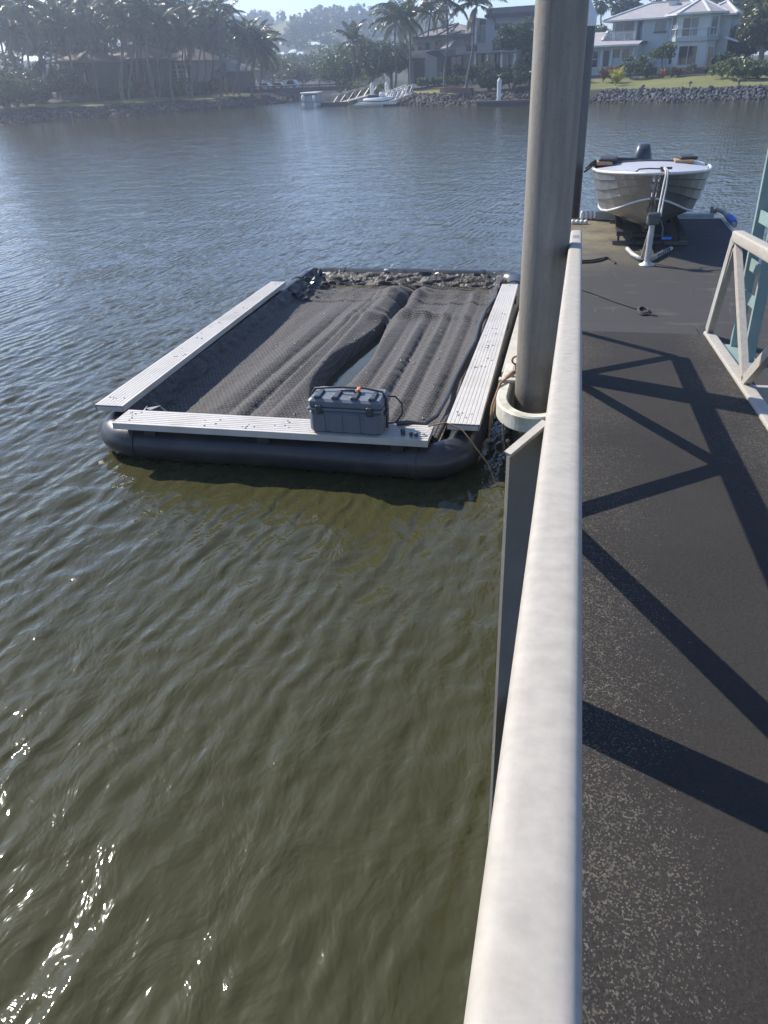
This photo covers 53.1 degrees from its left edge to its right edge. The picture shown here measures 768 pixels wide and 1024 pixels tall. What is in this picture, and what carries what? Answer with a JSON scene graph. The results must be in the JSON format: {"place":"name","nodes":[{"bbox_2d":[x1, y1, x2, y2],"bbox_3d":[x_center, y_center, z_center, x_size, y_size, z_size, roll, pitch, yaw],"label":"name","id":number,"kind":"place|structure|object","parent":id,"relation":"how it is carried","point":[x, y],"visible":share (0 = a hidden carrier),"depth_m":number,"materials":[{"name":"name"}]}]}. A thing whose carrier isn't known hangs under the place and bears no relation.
{"place":"outdoors","nodes":[
{"label":"outdoors","id":0,"kind":"place"},
{"bbox_2d":[0,86,767,1023],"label":"water","id":1,"kind":"structure","parent":0,"point":[246,726],"depth_m":4.71,"materials":[{"name":"liquid"}]},
{"bbox_2d":[95,263,520,478],"bbox_3d":[-0.253,-1.871,8.863,3.375,0.712,6.268,5,31,12],"label":"floating cage","id":2,"kind":"object","parent":1,"relation":"on","point":[238,383],"visible":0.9,"depth_m":7.72,"materials":[{"name":"fabric"}]},
{"bbox_2d":[307,386,402,434],"bbox_3d":[-0.217,-0.802,5.979,0.736,0.323,0.332,5,31,12],"label":"storage box","id":3,"kind":"object","parent":2,"relation":"on","point":[350,410],"visible":1,"depth_m":5.89,"materials":[{"name":"grey plastic"}]},
{"bbox_2d":[396,296,496,424],"bbox_3d":[0.840,-1.670,7.827,0.239,0.172,4.318,7,31,16],"label":"black hose","id":4,"kind":"object","parent":2,"relation":"on","point":[436,414],"visible":0.89,"depth_m":7.06,"materials":[{"name":"rubber"}]},
{"bbox_2d":[300,91,323,106],"bbox_3d":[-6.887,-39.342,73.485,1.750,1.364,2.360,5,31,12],"label":"houseboat","id":5,"kind":"object","parent":1,"relation":"on","point":[311,99],"visible":0.89,"depth_m":72.84,"materials":[{"name":"white paint"}]},
{"bbox_2d":[321,102,346,105],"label":"dock","id":6,"kind":"object","parent":1,"relation":"on","point":[333,103],"visible":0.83,"depth_m":73.14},
{"bbox_2d":[331,85,377,102],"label":"ramp","id":7,"kind":"structure","parent":6,"relation":"on","point":[356,98],"depth_m":74.38,"materials":[{"name":"metal"}]},
{"bbox_2d":[356,101,399,105],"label":"dock","id":8,"kind":"object","parent":1,"relation":"on","point":[396,103],"visible":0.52,"depth_m":68.25,"materials":[{"name":"metal"}]},
{"bbox_2d":[363,91,394,101],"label":"motorboat","id":9,"kind":"object","parent":8,"relation":"on","point":[380,97],"visible":1,"depth_m":68.46,"materials":[{"name":"white paint"}]},
{"bbox_2d":[384,84,412,101],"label":"ramp","id":10,"kind":"structure","parent":8,"relation":"on","point":[406,94],"depth_m":69.04,"materials":[{"name":"metal"}]},
{"bbox_2d":[476,99,529,105],"bbox_3d":[9.529,-32.585,61.584,4.141,0.660,1.460,5,31,12],"label":"dock","id":11,"kind":"object","parent":1,"relation":"on","point":[502,102],"visible":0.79,"depth_m":60.98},
{"bbox_2d":[512,0,588,441],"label":"mooring pile","id":12,"kind":"object","parent":1,"relation":"in","point":[559,42],"visible":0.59,"depth_m":5.54,"materials":[{"name":"grey paint"}]},
{"bbox_2d":[572,0,596,217],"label":"mooring pile","id":13,"kind":"object","parent":1,"relation":"in","point":[590,38],"visible":0.3,"depth_m":12.63,"materials":[{"name":"grey metal"}]},
{"bbox_2d":[496,206,767,432],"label":"pontoon","id":14,"kind":"object","parent":1,"relation":"on","point":[677,284],"visible":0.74,"depth_m":9.35,"materials":[{"name":"concrete"}]},
{"bbox_2d":[487,370,515,438],"bbox_3d":[1.012,-0.951,6.566,0.126,0.377,0.798,15,34,27],"label":"mooring line","id":15,"kind":"object","parent":14,"relation":"hanging from","point":[492,412],"visible":0.74,"depth_m":6.39,"materials":[{"name":"fabric"}]},
{"bbox_2d":[464,230,767,1023],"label":"gangway","id":16,"kind":"object","parent":14,"relation":"on","point":[625,879],"visible":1,"depth_m":2.19,"materials":[{"name":"metal"}]},
{"bbox_2d":[582,289,656,315],"bbox_3d":[2.650,-2.389,8.691,0.209,0.028,1.356,-12,31,-16],"label":"coiled rope","id":17,"kind":"object","parent":14,"relation":"on","point":[643,313],"visible":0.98,"depth_m":8.41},
{"bbox_2d":[609,167,687,266],"bbox_3d":[3.957,-4.597,11.332,1.050,1.130,3.641,5,31,12],"label":"boat cradle","id":18,"kind":"object","parent":14,"relation":"on","point":[652,221],"visible":0.98,"depth_m":10.74,"materials":[{"name":"metal"}]},
{"bbox_2d":[584,143,712,228],"bbox_3d":[4.041,-5.008,12.073,1.835,1.170,4.270,5,31,12],"label":"dinghy","id":19,"kind":"object","parent":18,"relation":"on","point":[628,188],"visible":0.98,"depth_m":10.68,"materials":[{"name":"metal"}]},
{"bbox_2d":[724,150,767,366],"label":"teal frame","id":20,"kind":"object","parent":14,"relation":"on","point":[756,303],"visible":0.63,"depth_m":6.64,"materials":[{"name":"paint"}]},
{"bbox_2d":[0,3,767,87],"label":"hill","id":21,"kind":"structure","parent":0,"point":[326,17],"depth_m":237.62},
{"bbox_2d":[0,59,767,119],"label":"ground","id":22,"kind":"structure","parent":0,"point":[522,88],"depth_m":71.81,"materials":[{"name":"soil"}]},
{"bbox_2d":[0,50,27,72],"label":"house","id":23,"kind":"structure","parent":22,"relation":"on","point":[7,57],"depth_m":76.85,"materials":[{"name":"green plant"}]},
{"bbox_2d":[0,68,30,108],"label":"shrub","id":24,"kind":"object","parent":22,"relation":"on","point":[8,83],"visible":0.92,"depth_m":65.51,"materials":[{"name":"green plant"}]},
{"bbox_2d":[0,91,30,108],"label":"shrub","id":25,"kind":"object","parent":22,"relation":"on","point":[12,102],"visible":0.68,"depth_m":66.77,"materials":[{"name":"green plant"}]},
{"bbox_2d":[0,9,33,72],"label":"coconut palm","id":26,"kind":"object","parent":22,"relation":"on","point":[7,25],"visible":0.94,"depth_m":71.22,"materials":[{"name":"green plant"}]},
{"bbox_2d":[0,0,54,76],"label":"coconut palm","id":27,"kind":"object","parent":22,"relation":"on","point":[24,11],"visible":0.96,"depth_m":69.83,"materials":[{"name":"green plant"}]},
{"bbox_2d":[8,6,46,64],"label":"coconut palm","id":28,"kind":"object","parent":22,"relation":"on","point":[30,27],"visible":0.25,"depth_m":76.66,"materials":[{"name":"green plant"}]},
{"bbox_2d":[22,78,52,106],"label":"shrub","id":29,"kind":"object","parent":22,"relation":"on","point":[38,93],"visible":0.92,"depth_m":67.04,"materials":[{"name":"green plant"}]},
{"bbox_2d":[4,24,77,80],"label":"fig tree","id":30,"kind":"object","parent":22,"relation":"on","point":[44,50],"visible":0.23,"depth_m":85.42,"materials":[{"name":"green plant"}]},
{"bbox_2d":[13,57,70,90],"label":"shrub","id":31,"kind":"object","parent":22,"relation":"on","point":[39,66],"visible":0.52,"depth_m":72.15,"materials":[{"name":"green plant"}]},
{"bbox_2d":[29,0,75,92],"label":"coconut palm","id":32,"kind":"object","parent":22,"relation":"on","point":[50,6],"visible":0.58,"depth_m":73.58,"materials":[{"name":"green plant"}]},
{"bbox_2d":[33,11,79,96],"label":"coconut palm","id":33,"kind":"object","parent":22,"relation":"on","point":[60,51],"visible":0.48,"depth_m":75.54,"materials":[{"name":"green plant"}]},
{"bbox_2d":[49,68,78,100],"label":"shrub","id":34,"kind":"object","parent":22,"relation":"on","point":[71,89],"visible":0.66,"depth_m":73.95,"materials":[{"name":"green plant"}]},
{"bbox_2d":[34,0,96,99],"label":"coconut palm","id":35,"kind":"object","parent":22,"relation":"on","point":[69,33],"visible":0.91,"depth_m":73.30,"materials":[{"name":"green plant"}]},
{"bbox_2d":[43,49,129,98],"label":"bank house","id":36,"kind":"structure","parent":22,"relation":"on","point":[107,67],"depth_m":78.67,"materials":[{"name":"grey"}]},
{"bbox_2d":[63,0,110,98],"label":"coconut palm","id":37,"kind":"object","parent":22,"relation":"on","point":[84,11],"visible":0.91,"depth_m":74.46,"materials":[{"name":"green plant"}]},
{"bbox_2d":[55,34,119,53],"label":"fig tree","id":38,"kind":"object","parent":22,"relation":"on","point":[85,46],"visible":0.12,"depth_m":86.21,"materials":[{"name":"green plant"}]},
{"bbox_2d":[74,18,114,53],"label":"coconut palm","id":39,"kind":"object","parent":22,"relation":"on","point":[97,44],"visible":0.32,"depth_m":79.52,"materials":[{"name":"green plant"}]},
{"bbox_2d":[76,7,160,47],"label":"fig tree","id":40,"kind":"object","parent":22,"relation":"on","point":[141,37],"visible":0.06,"depth_m":84.74,"materials":[{"name":"green plant"}]},
{"bbox_2d":[11,92,250,108],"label":"lawn","id":41,"kind":"structure","parent":22,"relation":"on","point":[150,99],"depth_m":76.73,"materials":[{"name":"plant"}]},
{"bbox_2d":[0,64,50,104],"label":"shrub","id":42,"kind":"object","parent":41,"relation":"on","point":[25,75],"visible":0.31,"depth_m":68.61,"materials":[{"name":"green plant"}]},
{"bbox_2d":[92,0,140,100],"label":"coconut palm","id":43,"kind":"object","parent":41,"relation":"on","point":[111,8],"visible":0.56,"depth_m":73.22,"materials":[{"name":"green plant"}]},
{"bbox_2d":[102,2,150,100],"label":"coconut palm","id":44,"kind":"object","parent":41,"relation":"on","point":[129,21],"visible":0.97,"depth_m":72.86,"materials":[{"name":"green plant"}]},
{"bbox_2d":[114,0,159,99],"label":"coconut palm","id":45,"kind":"object","parent":41,"relation":"on","point":[128,9],"visible":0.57,"depth_m":73.62,"materials":[{"name":"green plant"}]},
{"bbox_2d":[126,0,165,99],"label":"coconut palm","id":46,"kind":"object","parent":41,"relation":"on","point":[149,10],"visible":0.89,"depth_m":73.20,"materials":[{"name":"green plant"}]},
{"bbox_2d":[153,79,173,96],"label":"shrub","id":47,"kind":"object","parent":41,"relation":"on","point":[165,88],"visible":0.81,"depth_m":80.74,"materials":[{"name":"green plant"}]},
{"bbox_2d":[144,7,183,98],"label":"coconut palm","id":48,"kind":"object","parent":41,"relation":"on","point":[155,27],"visible":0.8,"depth_m":75.34,"materials":[{"name":"green plant"}]},
{"bbox_2d":[143,6,192,98],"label":"coconut palm","id":49,"kind":"object","parent":41,"relation":"on","point":[177,9],"visible":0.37,"depth_m":76.17,"materials":[{"name":"green plant"}]},
{"bbox_2d":[160,15,209,98],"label":"coconut palm","id":50,"kind":"object","parent":41,"relation":"on","point":[187,36],"visible":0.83,"depth_m":76.98,"materials":[{"name":"green plant"}]},
{"bbox_2d":[170,2,205,97],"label":"coconut palm","id":51,"kind":"object","parent":41,"relation":"on","point":[194,11],"visible":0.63,"depth_m":77.34,"materials":[{"name":"green plant"}]},
{"bbox_2d":[196,0,242,96],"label":"coconut palm","id":52,"kind":"object","parent":41,"relation":"on","point":[219,4],"visible":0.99,"depth_m":78.02,"materials":[{"name":"green plant"}]},
{"bbox_2d":[200,0,246,94],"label":"coconut palm","id":53,"kind":"object","parent":41,"relation":"on","point":[222,34],"visible":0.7,"depth_m":80.29,"materials":[{"name":"green plant"}]},
{"bbox_2d":[225,17,266,94],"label":"coconut palm","id":54,"kind":"object","parent":41,"relation":"on","point":[240,33],"visible":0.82,"depth_m":80.88,"materials":[{"name":"green plant"}]},
{"bbox_2d":[229,16,266,94],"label":"coconut palm","id":55,"kind":"object","parent":41,"relation":"on","point":[248,30],"visible":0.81,"depth_m":80.76,"materials":[{"name":"green plant"}]},
{"bbox_2d":[230,19,280,94],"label":"coconut palm","id":56,"kind":"object","parent":41,"relation":"on","point":[268,30],"visible":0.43,"depth_m":83.14,"materials":[{"name":"green plant"}]},
{"bbox_2d":[240,29,274,94],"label":"coconut palm","id":57,"kind":"object","parent":41,"relation":"on","point":[259,40],"visible":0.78,"depth_m":82.37,"materials":[{"name":"green plant"}]},
{"bbox_2d":[123,77,145,96],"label":"shrub","id":58,"kind":"object","parent":22,"relation":"on","point":[136,84],"visible":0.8,"depth_m":78.96,"materials":[{"name":"green plant"}]},
{"bbox_2d":[103,44,179,95],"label":"bank house","id":59,"kind":"structure","parent":22,"relation":"on","point":[152,55],"depth_m":82.58,"materials":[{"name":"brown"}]},
{"bbox_2d":[0,92,295,124],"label":"rock revetment","id":60,"kind":"object","parent":22,"relation":"on","point":[266,99],"visible":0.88,"depth_m":72.65,"materials":[{"name":"stone"}]},
{"bbox_2d":[165,0,204,94],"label":"coconut palm","id":61,"kind":"object","parent":22,"relation":"on","point":[180,2],"visible":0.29,"depth_m":79.41,"materials":[{"name":"green plant"}]},
{"bbox_2d":[171,48,228,91],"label":"bank house","id":62,"kind":"structure","parent":22,"relation":"on","point":[208,61],"depth_m":86.75,"materials":[{"name":"brown"}]},
{"bbox_2d":[191,10,229,93],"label":"coconut palm","id":63,"kind":"object","parent":22,"relation":"on","point":[207,28],"visible":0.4,"depth_m":82.40,"materials":[{"name":"green plant"}]},
{"bbox_2d":[215,57,260,92],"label":"bank house","id":64,"kind":"structure","parent":22,"relation":"on","point":[230,69],"depth_m":92.44,"materials":[{"name":"brown"}]},
{"bbox_2d":[222,26,265,63],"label":"shade tree","id":65,"kind":"object","parent":22,"relation":"on","point":[235,54],"visible":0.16,"depth_m":99.10,"materials":[{"name":"green plant"}]},
{"bbox_2d":[243,31,286,93],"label":"coconut palm","id":66,"kind":"object","parent":22,"relation":"on","point":[268,60],"visible":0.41,"depth_m":84.83,"materials":[{"name":"green plant"}]},
{"bbox_2d":[245,52,298,87],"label":"shade tree","id":67,"kind":"object","parent":22,"relation":"on","point":[275,65],"visible":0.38,"depth_m":110.52,"materials":[{"name":"green plant"}]},
{"bbox_2d":[273,61,319,86],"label":"shade tree","id":68,"kind":"object","parent":22,"relation":"on","point":[301,73],"visible":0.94,"depth_m":104.59,"materials":[{"name":"green plant"}]},
{"bbox_2d":[246,82,367,99],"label":"road bridge","id":69,"kind":"structure","parent":22,"relation":"on","point":[293,91],"depth_m":92.78,"materials":[{"name":"concrete"}]},
{"bbox_2d":[294,51,332,83],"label":"shade tree","id":70,"kind":"object","parent":22,"relation":"on","point":[310,61],"visible":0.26,"depth_m":116.08,"materials":[{"name":"green plant"}]},
{"bbox_2d":[309,41,357,91],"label":"shade tree","id":71,"kind":"object","parent":22,"relation":"on","point":[326,49],"visible":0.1,"depth_m":119.79,"materials":[{"name":"green plant"}]},
{"bbox_2d":[314,46,362,98],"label":"shade tree","id":72,"kind":"object","parent":22,"relation":"on","point":[336,68],"visible":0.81,"depth_m":86.61,"materials":[{"name":"green plant"}]},
{"bbox_2d":[336,78,356,101],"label":"shrub","id":73,"kind":"object","parent":22,"relation":"on","point":[343,82],"visible":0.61,"depth_m":81.26,"materials":[{"name":"green plant"}]},
{"bbox_2d":[330,19,376,100],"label":"coconut palm","id":74,"kind":"object","parent":22,"relation":"on","point":[353,36],"visible":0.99,"depth_m":80.65,"materials":[{"name":"green plant"}]},
{"bbox_2d":[352,69,371,99],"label":"shrub","id":75,"kind":"object","parent":22,"relation":"on","point":[366,79],"visible":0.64,"depth_m":77.28,"materials":[{"name":"green plant"}]},
{"bbox_2d":[348,37,389,82],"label":"shade tree","id":76,"kind":"object","parent":22,"relation":"on","point":[361,64],"visible":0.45,"depth_m":84.08,"materials":[{"name":"green plant"}]},
{"bbox_2d":[366,42,408,91],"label":"shade tree","id":77,"kind":"object","parent":22,"relation":"on","point":[378,63],"visible":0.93,"depth_m":78.37,"materials":[{"name":"green plant"}]},
{"bbox_2d":[368,0,428,92],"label":"coconut palm","id":78,"kind":"object","parent":22,"relation":"on","point":[383,20],"visible":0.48,"depth_m":76.18,"materials":[{"name":"green plant"}]},
{"bbox_2d":[388,39,414,88],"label":"background tree","id":79,"kind":"object","parent":22,"relation":"on","point":[406,48],"visible":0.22,"depth_m":86.53,"materials":[{"name":"green plant"}]},
{"bbox_2d":[370,0,433,96],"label":"coconut palm","id":80,"kind":"object","parent":22,"relation":"on","point":[409,21],"visible":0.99,"depth_m":67.02,"materials":[{"name":"green plant"}]},
{"bbox_2d":[413,0,453,86],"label":"coconut palm","id":81,"kind":"object","parent":22,"relation":"on","point":[432,8],"visible":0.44,"depth_m":78.29,"materials":[{"name":"green plant"}]},
{"bbox_2d":[414,84,471,95],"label":"lawn","id":82,"kind":"structure","parent":22,"relation":"on","point":[436,91],"depth_m":72.31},
{"bbox_2d":[416,75,465,86],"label":"hedge","id":83,"kind":"object","parent":82,"relation":"on","point":[433,81],"visible":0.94,"depth_m":72.46,"materials":[{"name":"green plant"}]},
{"bbox_2d":[418,0,468,87],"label":"coconut palm","id":84,"kind":"object","parent":82,"relation":"on","point":[446,7],"visible":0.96,"depth_m":66.44,"materials":[{"name":"green plant"}]},
{"bbox_2d":[440,0,507,87],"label":"coconut palm","id":85,"kind":"object","parent":82,"relation":"on","point":[472,18],"visible":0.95,"depth_m":67.26,"materials":[{"name":"green plant"}]},
{"bbox_2d":[391,88,529,105],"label":"rock revetment","id":86,"kind":"object","parent":22,"relation":"on","point":[421,99],"visible":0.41,"depth_m":65.43,"materials":[{"name":"stone"}]},
{"bbox_2d":[407,5,534,83],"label":"grey house","id":87,"kind":"structure","parent":22,"relation":"on","point":[428,57],"depth_m":77.63,"materials":[{"name":"paint"}]},
{"bbox_2d":[489,53,500,70],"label":"window","id":88,"kind":"structure","parent":87,"relation":"in","point":[494,58],"depth_m":77.35,"materials":[{"name":"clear glass"}]},
{"bbox_2d":[475,71,503,90],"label":"shrub","id":89,"kind":"object","parent":22,"relation":"on","point":[486,82],"visible":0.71,"depth_m":65.42,"materials":[{"name":"green plant"}]},
{"bbox_2d":[489,60,531,89],"bbox_3d":[10.713,-36.414,64.293,3.964,2.336,4.005,5,31,12],"label":"shrub","id":90,"kind":"object","parent":22,"relation":"on","point":[517,75],"visible":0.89,"depth_m":63.76,"materials":[{"name":"green plant"}]},
{"bbox_2d":[492,16,533,58],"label":"shade tree","id":91,"kind":"object","parent":22,"relation":"on","point":[511,38],"visible":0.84,"depth_m":68.32,"materials":[{"name":"green plant"}]},
{"bbox_2d":[515,45,532,84],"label":"shrub","id":92,"kind":"object","parent":22,"relation":"on","point":[527,60],"visible":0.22,"depth_m":65.42,"materials":[{"name":"green plant"}]},
{"bbox_2d":[592,0,610,24],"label":"fan palm","id":93,"kind":"object","parent":22,"relation":"on","point":[601,7],"visible":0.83,"depth_m":84.49,"materials":[{"name":"green plant"}]},
{"bbox_2d":[607,0,626,15],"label":"fan palm","id":94,"kind":"object","parent":22,"relation":"on","point":[615,9],"visible":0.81,"depth_m":85.56,"materials":[{"name":"green plant"}]},
{"bbox_2d":[592,0,742,74],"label":"house","id":95,"kind":"structure","parent":22,"relation":"on","point":[698,33],"depth_m":69.31,"materials":[{"name":"paint"}]},
{"bbox_2d":[614,22,633,39],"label":"window","id":96,"kind":"structure","parent":95,"relation":"in","point":[627,27],"depth_m":71.98,"materials":[{"name":"glass"}]},
{"bbox_2d":[676,45,697,65],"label":"window","id":97,"kind":"structure","parent":95,"relation":"in","point":[687,55],"depth_m":68.63,"materials":[{"name":"glass"}]},
{"bbox_2d":[681,17,699,36],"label":"window","id":98,"kind":"structure","parent":95,"relation":"in","point":[688,22],"depth_m":67.52,"materials":[{"name":"glass"}]},
{"bbox_2d":[589,83,767,102],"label":"rock revetment","id":99,"kind":"object","parent":22,"relation":"on","point":[678,95],"visible":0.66,"depth_m":56.81,"materials":[{"name":"stone"}]},
{"bbox_2d":[590,75,767,89],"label":"lawn","id":100,"kind":"structure","parent":22,"relation":"on","point":[704,81],"depth_m":61.74,"materials":[{"name":"plant"}]},
{"bbox_2d":[618,54,648,78],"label":"garden plant","id":101,"kind":"object","parent":100,"relation":"on","point":[628,68],"visible":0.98,"depth_m":66.66,"materials":[{"name":"green plant"}]},
{"bbox_2d":[648,41,677,76],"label":"umbrella tree","id":102,"kind":"object","parent":100,"relation":"on","point":[665,50],"visible":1,"depth_m":65.78,"materials":[{"name":"green plant"}]},
{"bbox_2d":[708,54,767,78],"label":"shrub","id":103,"kind":"object","parent":100,"relation":"on","point":[742,66],"visible":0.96,"depth_m":59.35,"materials":[{"name":"green plant"}]},
{"bbox_2d":[709,50,735,66],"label":"shrub","id":104,"kind":"object","parent":22,"relation":"on","point":[722,56],"visible":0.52,"depth_m":66.01,"materials":[{"name":"green plant"}]},
{"bbox_2d":[728,23,757,57],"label":"background tree","id":105,"kind":"object","parent":22,"relation":"on","point":[738,49],"visible":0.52,"depth_m":68.14,"materials":[{"name":"plant"}]},
{"bbox_2d":[735,0,767,60],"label":"glossy tree","id":106,"kind":"object","parent":22,"relation":"on","point":[752,29],"visible":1,"depth_m":62.02,"materials":[{"name":"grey plant"}]},
{"bbox_2d":[0,0,767,61],"label":"sky","id":107,"kind":"structure","parent":0,"point":[290,7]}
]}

